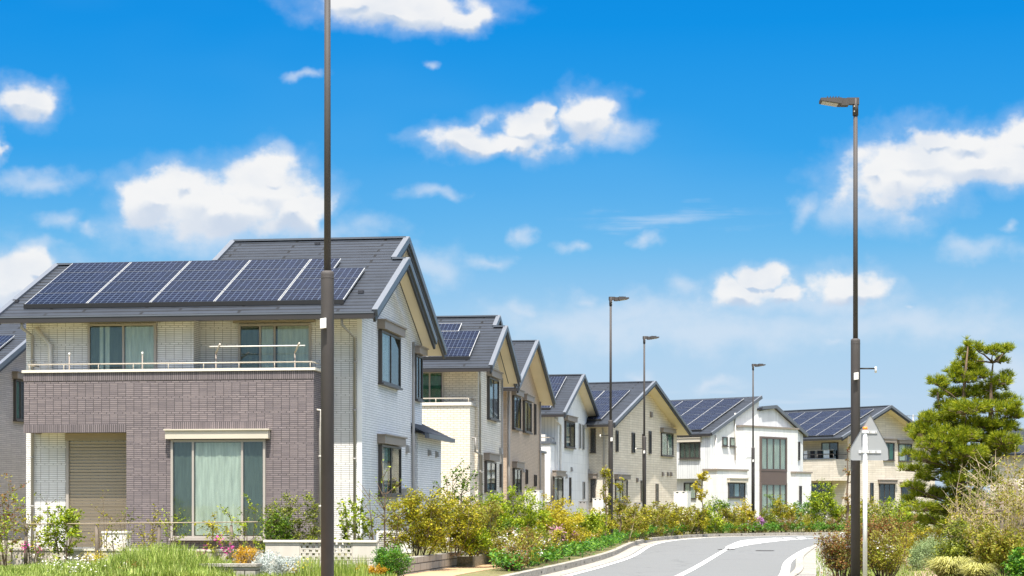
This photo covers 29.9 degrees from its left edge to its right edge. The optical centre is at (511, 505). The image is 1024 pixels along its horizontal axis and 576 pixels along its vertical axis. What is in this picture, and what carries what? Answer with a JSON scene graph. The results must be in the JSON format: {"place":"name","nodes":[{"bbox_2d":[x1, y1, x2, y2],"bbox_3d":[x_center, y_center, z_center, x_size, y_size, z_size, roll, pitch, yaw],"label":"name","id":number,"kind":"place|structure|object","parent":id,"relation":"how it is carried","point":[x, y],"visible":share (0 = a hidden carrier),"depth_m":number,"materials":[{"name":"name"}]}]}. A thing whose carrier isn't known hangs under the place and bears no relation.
{"place":"outdoors","nodes":[
{"label":"outdoors","id":0,"kind":"place"},
{"bbox_2d":[0,540,495,566],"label":"house plot","id":1,"kind":"object","parent":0,"point":[469,561],"visible":0.18,"depth_m":44.11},
{"bbox_2d":[101,531,131,548],"bbox_3d":[-8.961,0.860,43.511,0.600,0.560,0.340,0,0,8],"label":"air conditioner outdoor unit","id":2,"kind":"object","parent":1,"relation":"on","point":[110,538],"visible":0.43,"depth_m":43.36,"materials":[{"name":"white metal"}]},
{"bbox_2d":[0,236,454,553],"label":"detached house","id":3,"kind":"structure","parent":1,"relation":"on","point":[141,396],"depth_m":46.35,"materials":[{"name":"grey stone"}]},
{"bbox_2d":[88,322,158,369],"bbox_3d":[-9.442,-3.447,46.355,1.975,2.287,0.240,0,0,8],"label":"window","id":4,"kind":"structure","parent":3,"relation":"in","point":[107,343],"depth_m":46.44,"materials":[{"name":"clear glass"}]},
{"bbox_2d":[163,429,271,540],"bbox_3d":[-6.953,-0.492,45.288,2.561,2.629,0.240,0,0,8],"label":"window","id":5,"kind":"structure","parent":3,"relation":"in","point":[206,475],"depth_m":45.37,"materials":[{"name":"clear glass"}]},
{"bbox_2d":[233,320,315,367],"bbox_3d":[-5.754,-3.449,46.384,2.064,2.288,0.240,0,0,8],"label":"window","id":6,"kind":"structure","parent":3,"relation":"in","point":[286,332],"depth_m":46.46,"materials":[{"name":"clear glass"}]},
{"bbox_2d":[377,319,406,389],"bbox_3d":[-3.069,-3.856,49.346,0.240,1.634,2.730,0,0,8],"label":"window","id":7,"kind":"structure","parent":3,"relation":"in","point":[390,333],"depth_m":49.32,"materials":[{"name":"glass"}]},
{"bbox_2d":[377,434,407,496],"bbox_3d":[-3.064,-1.008,49.381,0.240,1.580,2.802,0,0,8],"label":"window","id":8,"kind":"structure","parent":3,"relation":"in","point":[392,455],"depth_m":49.36,"materials":[{"name":"glass"}]},
{"bbox_2d":[415,345,428,402],"bbox_3d":[-2.617,-3.781,55.306,0.240,1.569,1.258,0,0,8],"label":"window","id":9,"kind":"structure","parent":3,"relation":"in","point":[420,351],"depth_m":55.29,"materials":[{"name":"glass"}]},
{"bbox_2d":[432,458,484,545],"bbox_3d":[-1.525,-0.036,49.896,1.435,2.404,1.466,0,0,-35],"label":"tree","id":10,"kind":"object","parent":1,"relation":"on","point":[464,480],"visible":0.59,"depth_m":49.70,"materials":[{"name":"green plant"}]},
{"bbox_2d":[457,498,505,553],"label":"hedge shrub","id":11,"kind":"object","parent":1,"relation":"on","point":[484,512],"visible":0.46,"depth_m":44.64,"materials":[{"name":"yellow plant"}]},
{"bbox_2d":[402,563,500,575],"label":"footpath","id":12,"kind":"structure","parent":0,"point":[454,571],"depth_m":40.03,"materials":[{"name":"beige concrete"}]},
{"bbox_2d":[8,516,987,575],"bbox_3d":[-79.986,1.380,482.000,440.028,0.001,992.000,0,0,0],"label":"verge","id":13,"kind":"structure","parent":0,"point":[496,572],"depth_m":48.26,"materials":[{"name":"grey concrete"}]},
{"bbox_2d":[0,491,25,565],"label":"sapling","id":14,"kind":"object","parent":13,"relation":"on","point":[4,534],"visible":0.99,"depth_m":40.29,"materials":[{"name":"green plant"}]},
{"bbox_2d":[0,323,25,539],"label":"detached house","id":15,"kind":"structure","parent":13,"relation":"on","point":[12,367],"depth_m":69.19,"materials":[{"name":"grey stone"}]},
{"bbox_2d":[12,371,23,421],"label":"window","id":16,"kind":"structure","parent":15,"relation":"in","point":[17,376],"depth_m":69.71,"materials":[{"name":"glass"}]},
{"bbox_2d":[0,473,29,564],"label":"sapling","id":17,"kind":"object","parent":13,"relation":"on","point":[4,503],"visible":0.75,"depth_m":40.98,"materials":[{"name":"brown plant"}]},
{"bbox_2d":[10,508,45,564],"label":"shrub","id":18,"kind":"object","parent":13,"relation":"on","point":[36,532],"visible":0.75,"depth_m":40.79,"materials":[{"name":"green plant"}]},
{"bbox_2d":[33,505,86,563],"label":"shrub","id":19,"kind":"object","parent":13,"relation":"on","point":[67,516],"visible":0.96,"depth_m":40.28,"materials":[{"name":"green plant"}]},
{"bbox_2d":[0,540,239,575],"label":"tall grass","id":20,"kind":"structure","parent":13,"relation":"on","point":[172,561],"depth_m":36.17,"materials":[{"name":"green plant"}]},
{"bbox_2d":[11,548,252,566],"bbox_3d":[-8.100,1.150,40.708,5.536,0.460,0.160,0,0,14],"label":"garden upstand","id":21,"kind":"object","parent":13,"relation":"on","point":[18,552],"visible":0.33,"depth_m":40.97,"materials":[{"name":"grey concrete"}]},
{"bbox_2d":[10,521,259,564],"bbox_3d":[-7.880,0.851,39.871,5.711,1.061,0.255,0,0,15],"label":"rail fence","id":22,"kind":"object","parent":13,"relation":"on","point":[96,541],"visible":0.66,"depth_m":39.91,"materials":[{"name":"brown wood"}]},
{"bbox_2d":[0,564,396,575],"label":"lawn grass","id":23,"kind":"structure","parent":13,"relation":"on","point":[296,574],"depth_m":35.99,"materials":[{"name":"green plant"}]},
{"bbox_2d":[257,505,295,552],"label":"shrub","id":24,"kind":"object","parent":23,"relation":"on","point":[279,526],"visible":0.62,"depth_m":38.79,"materials":[{"name":"green plant"}]},
{"bbox_2d":[259,491,320,561],"bbox_3d":[-4.553,0.498,39.317,1.417,1.614,1.367,0,0,-28],"label":"shrub","id":25,"kind":"object","parent":23,"relation":"on","point":[291,510],"visible":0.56,"depth_m":39.18,"materials":[{"name":"green plant"}]},
{"bbox_2d":[320,0,333,575],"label":"street lamp","id":26,"kind":"object","parent":23,"relation":"on","point":[327,417],"visible":1,"depth_m":24.24,"materials":[{"name":"brown metal"}]},
{"bbox_2d":[194,512,228,555],"bbox_3d":[-6.281,0.745,40.358,0.751,1.284,1.119,0,0,0],"label":"sapling","id":27,"kind":"object","parent":13,"relation":"on","point":[215,527],"visible":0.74,"depth_m":40.08,"materials":[{"name":"green plant"}]},
{"bbox_2d":[197,563,261,575],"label":"stone planter","id":28,"kind":"object","parent":13,"relation":"on","point":[246,568],"visible":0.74,"depth_m":36.15,"materials":[{"name":"concrete"}]},
{"bbox_2d":[217,493,267,562],"bbox_3d":[-5.581,0.555,39.821,0.973,1.658,0.886,0,0,-30],"label":"sapling","id":29,"kind":"object","parent":13,"relation":"on","point":[245,530],"visible":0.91,"depth_m":39.77,"materials":[{"name":"green plant"}]},
{"bbox_2d":[232,543,261,562],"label":"bush","id":30,"kind":"object","parent":13,"relation":"on","point":[243,551],"visible":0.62,"depth_m":37.59,"materials":[{"name":"brown plant"}]},
{"bbox_2d":[252,550,300,575],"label":"bush","id":31,"kind":"object","parent":13,"relation":"on","point":[281,562],"visible":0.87,"depth_m":36.81,"materials":[{"name":"white plant"}]},
{"bbox_2d":[263,540,378,572],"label":"block wall","id":32,"kind":"structure","parent":13,"relation":"on","point":[291,548],"depth_m":38.18,"materials":[{"name":"white concrete"}]},
{"bbox_2d":[296,554,369,575],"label":"grass","id":33,"kind":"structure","parent":13,"relation":"on","point":[348,568],"depth_m":35.94,"materials":[{"name":"green plant"}]},
{"bbox_2d":[370,541,414,575],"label":"bush","id":34,"kind":"object","parent":13,"relation":"on","point":[383,556],"visible":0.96,"depth_m":36.80,"materials":[{"name":"green plant"}]},
{"bbox_2d":[339,546,459,573],"bbox_3d":[-2.854,1.250,44.607,3.350,0.300,14.624,0,0,10],"label":"planting bed","id":35,"kind":"object","parent":13,"relation":"on","point":[426,553],"depth_m":45.03,"materials":[{"name":"soil"}]},
{"bbox_2d":[334,495,383,558],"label":"shrub","id":36,"kind":"object","parent":35,"relation":"on","point":[347,526],"visible":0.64,"depth_m":39.05,"materials":[{"name":"green plant"}]},
{"bbox_2d":[354,459,413,550],"bbox_3d":[-2.657,0.170,39.402,1.293,2.272,1.019,0,0,0],"label":"sapling","id":37,"kind":"object","parent":35,"relation":"on","point":[384,508],"visible":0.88,"depth_m":39.33,"materials":[{"name":"green plant"}]},
{"bbox_2d":[377,485,459,555],"bbox_3d":[-1.978,0.342,40.592,1.827,1.570,1.425,0,0,0],"label":"hedge shrub","id":38,"kind":"object","parent":35,"relation":"on","point":[420,535],"visible":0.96,"depth_m":40.40,"materials":[{"name":"yellow plant"}]},
{"bbox_2d":[427,491,486,556],"bbox_3d":[-1.293,0.376,42.449,1.488,1.504,1.178,0,0,0],"label":"hedge shrub","id":39,"kind":"object","parent":35,"relation":"on","point":[465,521],"visible":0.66,"depth_m":42.28,"materials":[{"name":"green plant"}]},
{"bbox_2d":[452,524,492,556],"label":"bush","id":40,"kind":"object","parent":35,"relation":"on","point":[481,539],"visible":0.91,"depth_m":42.41,"materials":[{"name":"green plant"}]},
{"bbox_2d":[384,551,476,575],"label":"stone wall","id":41,"kind":"structure","parent":13,"relation":"on","point":[426,563],"depth_m":40.51,"materials":[{"name":"beige stone"}]},
{"bbox_2d":[494,541,532,570],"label":"shrub","id":42,"kind":"object","parent":13,"relation":"on","point":[511,548],"visible":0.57,"depth_m":40.53,"materials":[{"name":"brown plant"}]},
{"bbox_2d":[477,484,554,537],"bbox_3d":[0.038,0.406,47.503,2.160,1.900,2.145,0,0,0],"label":"hedge shrub","id":43,"kind":"object","parent":13,"relation":"on","point":[532,520],"visible":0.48,"depth_m":47.24,"materials":[{"name":"green plant"}]},
{"bbox_2d":[490,528,545,569],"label":"flowering shrub","id":44,"kind":"object","parent":13,"relation":"on","point":[520,543],"visible":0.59,"depth_m":41.55,"materials":[{"name":"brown plant"}]},
{"bbox_2d":[525,493,593,553],"bbox_3d":[1.184,0.496,52.981,2.134,1.726,2.041,0,0,0],"label":"hedge shrub","id":45,"kind":"object","parent":13,"relation":"on","point":[557,515],"visible":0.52,"depth_m":52.69,"materials":[{"name":"yellow plant"}]},
{"bbox_2d":[564,507,609,548],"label":"hedge shrub","id":46,"kind":"object","parent":13,"relation":"on","point":[592,521],"visible":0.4,"depth_m":59.63,"materials":[{"name":"green plant"}]},
{"bbox_2d":[596,462,613,535],"bbox_3d":[3.055,-0.034,63.065,0.652,2.772,0.709,0,0,0],"label":"young tree","id":47,"kind":"object","parent":13,"relation":"on","point":[606,474],"visible":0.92,"depth_m":62.99,"materials":[{"name":"green plant"}]},
{"bbox_2d":[600,296,628,544],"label":"street lamp","id":48,"kind":"object","parent":13,"relation":"on","point":[610,441],"visible":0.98,"depth_m":66.66,"materials":[{"name":"metal"}]},
{"bbox_2d":[613,494,645,541],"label":"hedge shrub","id":49,"kind":"object","parent":13,"relation":"on","point":[629,519],"visible":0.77,"depth_m":71.94,"materials":[{"name":"green plant"}]},
{"bbox_2d":[586,381,691,518],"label":"detached house","id":50,"kind":"structure","parent":13,"relation":"on","point":[665,424],"depth_m":103.66,"materials":[{"name":"beige brick"}]},
{"bbox_2d":[660,427,676,456],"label":"window","id":51,"kind":"structure","parent":50,"relation":"in","point":[667,439],"depth_m":108.46,"materials":[{"name":"glass"}]},
{"bbox_2d":[627,504,654,539],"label":"hedge shrub","id":52,"kind":"object","parent":13,"relation":"on","point":[645,518],"visible":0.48,"depth_m":76.73,"materials":[{"name":"yellow plant"}]},
{"bbox_2d":[635,336,658,537],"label":"street lamp","id":53,"kind":"object","parent":13,"relation":"on","point":[643,448],"visible":0.98,"depth_m":82.16,"materials":[{"name":"metal"}]},
{"bbox_2d":[646,500,673,536],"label":"hedge shrub","id":54,"kind":"object","parent":13,"relation":"on","point":[661,521],"visible":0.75,"depth_m":83.72,"materials":[{"name":"green plant"}]},
{"bbox_2d":[488,521,845,570],"bbox_3d":[4.908,1.038,70.611,9.558,0.675,63.667,0,0,17],"label":"ground cover","id":55,"kind":"object","parent":13,"relation":"on","point":[591,544],"visible":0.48,"depth_m":55.98,"materials":[{"name":"green plant"}]},
{"bbox_2d":[654,500,684,535],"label":"hedge shrub","id":56,"kind":"object","parent":13,"relation":"on","point":[674,516],"visible":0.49,"depth_m":85.75,"materials":[{"name":"green plant"}]},
{"bbox_2d":[670,504,698,534],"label":"hedge shrub","id":57,"kind":"object","parent":13,"relation":"on","point":[687,521],"visible":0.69,"depth_m":89.62,"materials":[{"name":"green plant"}]},
{"bbox_2d":[699,499,725,533],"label":"hedge shrub","id":58,"kind":"object","parent":13,"relation":"on","point":[713,521],"visible":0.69,"depth_m":92.72,"materials":[{"name":"green plant"}]},
{"bbox_2d":[670,395,812,524],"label":"detached house","id":59,"kind":"structure","parent":13,"relation":"on","point":[717,445],"depth_m":114.92,"materials":[{"name":"white paint"}]},
{"bbox_2d":[677,437,701,459],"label":"window","id":60,"kind":"structure","parent":59,"relation":"in","point":[690,449],"depth_m":113.01,"materials":[{"name":"grey glass"}]},
{"bbox_2d":[727,478,748,498],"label":"window","id":61,"kind":"structure","parent":59,"relation":"in","point":[735,490],"depth_m":112.60,"materials":[{"name":"blue glass"}]},
{"bbox_2d":[759,436,786,471],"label":"window","id":62,"kind":"structure","parent":59,"relation":"in","point":[772,450],"depth_m":116.23,"materials":[{"name":"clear glass"}]},
{"bbox_2d":[759,483,786,518],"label":"window","id":63,"kind":"structure","parent":59,"relation":"in","point":[776,489],"depth_m":116.00,"materials":[{"name":"clear glass"}]},
{"bbox_2d":[751,364,765,532],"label":"street lamp","id":64,"kind":"object","parent":13,"relation":"on","point":[753,472],"visible":0.98,"depth_m":97.96,"materials":[{"name":"metal"}]},
{"bbox_2d":[770,493,798,531],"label":"shrub","id":65,"kind":"object","parent":13,"relation":"on","point":[783,507],"visible":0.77,"depth_m":98.82,"materials":[{"name":"green plant"}]},
{"bbox_2d":[804,478,841,531],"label":"shrub","id":66,"kind":"object","parent":13,"relation":"on","point":[825,497],"visible":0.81,"depth_m":100.67,"materials":[{"name":"green plant"}]},
{"bbox_2d":[784,405,940,524],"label":"detached house","id":67,"kind":"structure","parent":13,"relation":"on","point":[829,429],"depth_m":131.62,"materials":[{"name":"grey stone"}]},
{"bbox_2d":[878,480,897,501],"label":"window","id":68,"kind":"structure","parent":67,"relation":"in","point":[887,489],"depth_m":132.13,"materials":[{"name":"blue glass"}]},
{"bbox_2d":[990,429,1023,507],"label":"detached house","id":69,"kind":"structure","parent":13,"relation":"on","point":[1011,458],"depth_m":146.33,"materials":[{"name":"grey stone"}]},
{"bbox_2d":[0,0,1023,506],"label":"sky","id":70,"kind":"structure","parent":0,"point":[541,163],"materials":[{"name":"blue"}]},
{"bbox_2d":[561,535,946,575],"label":"road","id":71,"kind":"structure","parent":0,"point":[673,558],"depth_m":54.44,"materials":[{"name":"grey asphalt"}]},
{"bbox_2d":[541,535,792,575],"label":"gutter strip","id":72,"kind":"object","parent":71,"relation":"on","point":[628,552],"visible":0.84,"depth_m":53.29,"materials":[{"name":"concrete"}]},
{"bbox_2d":[501,532,943,575],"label":"kerb","id":73,"kind":"structure","parent":71,"relation":"on","point":[545,570],"depth_m":59.01,"materials":[{"name":"concrete"}]},
{"bbox_2d":[676,536,830,575],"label":"line","id":74,"kind":"object","parent":71,"relation":"on","point":[740,544],"visible":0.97,"depth_m":71.75,"materials":[{"name":"paint"}]},
{"bbox_2d":[797,546,839,575],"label":"pavement","id":75,"kind":"structure","parent":0,"point":[809,563],"depth_m":44.04,"materials":[{"name":"beige concrete"}]},
{"bbox_2d":[816,538,1021,575],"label":"verge","id":76,"kind":"structure","parent":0,"point":[910,574],"depth_m":40.21,"materials":[{"name":"plant"}]},
{"bbox_2d":[813,526,870,575],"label":"shrub","id":77,"kind":"object","parent":76,"relation":"on","point":[837,550],"visible":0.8,"depth_m":34.99,"materials":[{"name":"brown plant"}]},
{"bbox_2d":[819,96,876,575],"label":"street lamp","id":78,"kind":"object","parent":76,"relation":"on","point":[836,101],"visible":1,"depth_m":34.15,"materials":[{"name":"brown metal"}]},
{"bbox_2d":[850,415,888,575],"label":"road sign","id":79,"kind":"object","parent":76,"relation":"on","point":[869,442],"visible":1,"depth_m":33.06,"materials":[{"name":"white metal"}]},
{"bbox_2d":[860,499,897,543],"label":"shrub","id":80,"kind":"object","parent":76,"relation":"on","point":[885,511],"visible":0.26,"depth_m":55.94,"materials":[{"name":"green plant"}]},
{"bbox_2d":[860,522,911,575],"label":"shrub","id":81,"kind":"object","parent":76,"relation":"on","point":[879,561],"visible":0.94,"depth_m":34.48,"materials":[{"name":"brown plant"}]},
{"bbox_2d":[868,510,919,553],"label":"shrub","id":82,"kind":"object","parent":76,"relation":"on","point":[880,524],"visible":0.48,"depth_m":51.81,"materials":[{"name":"brown plant"}]},
{"bbox_2d":[872,496,920,545],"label":"shrub","id":83,"kind":"object","parent":76,"relation":"on","point":[900,507],"visible":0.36,"depth_m":61.91,"materials":[{"name":"green plant"}]},
{"bbox_2d":[903,539,934,570],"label":"bush","id":84,"kind":"object","parent":76,"relation":"on","point":[913,558],"visible":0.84,"depth_m":40.50,"materials":[{"name":"green plant"}]},
{"bbox_2d":[900,526,944,559],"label":"bush","id":85,"kind":"object","parent":76,"relation":"on","point":[920,533],"visible":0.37,"depth_m":46.32,"materials":[{"name":"brown plant"}]},
{"bbox_2d":[918,555,982,575],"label":"grass clump","id":86,"kind":"object","parent":76,"relation":"on","point":[945,565],"visible":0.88,"depth_m":36.34,"materials":[{"name":"yellow plant"}]},
{"bbox_2d":[930,539,973,561],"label":"bush","id":87,"kind":"object","parent":76,"relation":"on","point":[941,548],"visible":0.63,"depth_m":40.09,"materials":[{"name":"green plant"}]},
{"bbox_2d":[896,335,1023,527],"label":"pine tree","id":88,"kind":"object","parent":76,"relation":"on","point":[944,430],"visible":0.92,"depth_m":44.24,"materials":[{"name":"green plant"}]},
{"bbox_2d":[937,491,989,562],"bbox_3d":[9.729,0.531,41.390,1.082,1.704,1.107,0,0,37],"label":"shrub","id":89,"kind":"object","parent":76,"relation":"on","point":[951,516],"visible":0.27,"depth_m":41.40,"materials":[{"name":"green plant"}]},
{"bbox_2d":[941,515,996,569],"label":"shrub","id":90,"kind":"object","parent":76,"relation":"on","point":[954,531],"visible":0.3,"depth_m":40.46,"materials":[{"name":"green plant"}]},
{"bbox_2d":[941,449,1011,539],"bbox_3d":[10.303,0.036,42.385,1.595,2.698,1.646,0,0,0],"label":"shrub","id":91,"kind":"object","parent":76,"relation":"on","point":[982,497],"visible":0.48,"depth_m":42.31,"materials":[{"name":"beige plant"}]},
{"bbox_2d":[954,562,1000,575],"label":"grass clump","id":92,"kind":"object","parent":76,"relation":"on","point":[971,569],"visible":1,"depth_m":35.62,"materials":[{"name":"yellow plant"}]},
{"bbox_2d":[958,506,1013,569],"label":"shrub","id":93,"kind":"object","parent":76,"relation":"on","point":[980,524],"visible":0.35,"depth_m":39.96,"materials":[{"name":"brown plant"}]},
{"bbox_2d":[968,520,1023,575],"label":"shrub","id":94,"kind":"object","parent":76,"relation":"on","point":[1001,544],"visible":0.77,"depth_m":37.39,"materials":[{"name":"green plant"}]},
{"bbox_2d":[986,444,1023,521],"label":"shrub","id":95,"kind":"object","parent":76,"relation":"on","point":[1009,486],"visible":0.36,"depth_m":41.80,"materials":[{"name":"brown plant"}]},
{"bbox_2d":[988,482,1023,572],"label":"shrub","id":96,"kind":"object","parent":76,"relation":"on","point":[1015,509],"visible":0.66,"depth_m":38.62,"materials":[{"name":"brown plant"}]},
{"bbox_2d":[999,545,1023,575],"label":"bush","id":97,"kind":"object","parent":76,"relation":"on","point":[1015,559],"visible":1,"depth_m":35.25,"materials":[{"name":"green plant"}]},
{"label":"house plot","id":98,"kind":"structure","parent":0,"visible":0},
{"bbox_2d":[541,374,599,515],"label":"detached house","id":99,"kind":"structure","parent":98,"relation":"on","point":[564,437],"depth_m":93.75,"materials":[{"name":"grey stone"}]},
{"bbox_2d":[552,470,566,507],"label":"window","id":100,"kind":"structure","parent":99,"relation":"in","point":[558,482],"depth_m":90.74,"materials":[{"name":"grey glass"}]},
{"bbox_2d":[564,415,578,448],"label":"window","id":101,"kind":"structure","parent":99,"relation":"in","point":[569,423],"depth_m":93.83,"materials":[{"name":"grey glass"}]},
{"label":"house plot","id":102,"kind":"structure","parent":0,"visible":0},
{"bbox_2d":[422,315,521,540],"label":"detached house","id":103,"kind":"structure","parent":102,"relation":"on","point":[471,375],"depth_m":64.63,"materials":[{"name":"grey stone"}]},
{"bbox_2d":[423,372,443,401],"bbox_3d":[-2.773,-3.590,64.671,0.950,1.853,0.070,0,0,8],"label":"window","id":104,"kind":"structure","parent":103,"relation":"in","point":[433,382],"depth_m":64.66,"materials":[{"name":"green glass"}]},
{"bbox_2d":[484,453,500,492],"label":"window","id":105,"kind":"structure","parent":103,"relation":"in","point":[490,468],"depth_m":66.86,"materials":[{"name":"grey glass"}]},
{"bbox_2d":[486,368,503,421],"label":"window","id":106,"kind":"structure","parent":103,"relation":"in","point":[493,379],"depth_m":67.47,"materials":[{"name":"glass"}]},
{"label":"house plot","id":107,"kind":"structure","parent":0,"visible":0},
{"bbox_2d":[503,340,555,519],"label":"detached house","id":108,"kind":"structure","parent":107,"relation":"on","point":[523,453],"depth_m":79.89,"materials":[{"name":"brown brick"}]},
{"bbox_2d":[512,389,524,430],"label":"window","id":109,"kind":"structure","parent":108,"relation":"in","point":[516,397],"depth_m":77.71,"materials":[{"name":"glass"}]},
{"bbox_2d":[512,461,525,494],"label":"window","id":110,"kind":"structure","parent":108,"relation":"in","point":[517,473],"depth_m":77.86,"materials":[{"name":"grey glass"}]},
{"bbox_2d":[522,394,535,434],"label":"window","id":111,"kind":"structure","parent":108,"relation":"in","point":[528,399],"depth_m":80.77,"materials":[{"name":"glass"}]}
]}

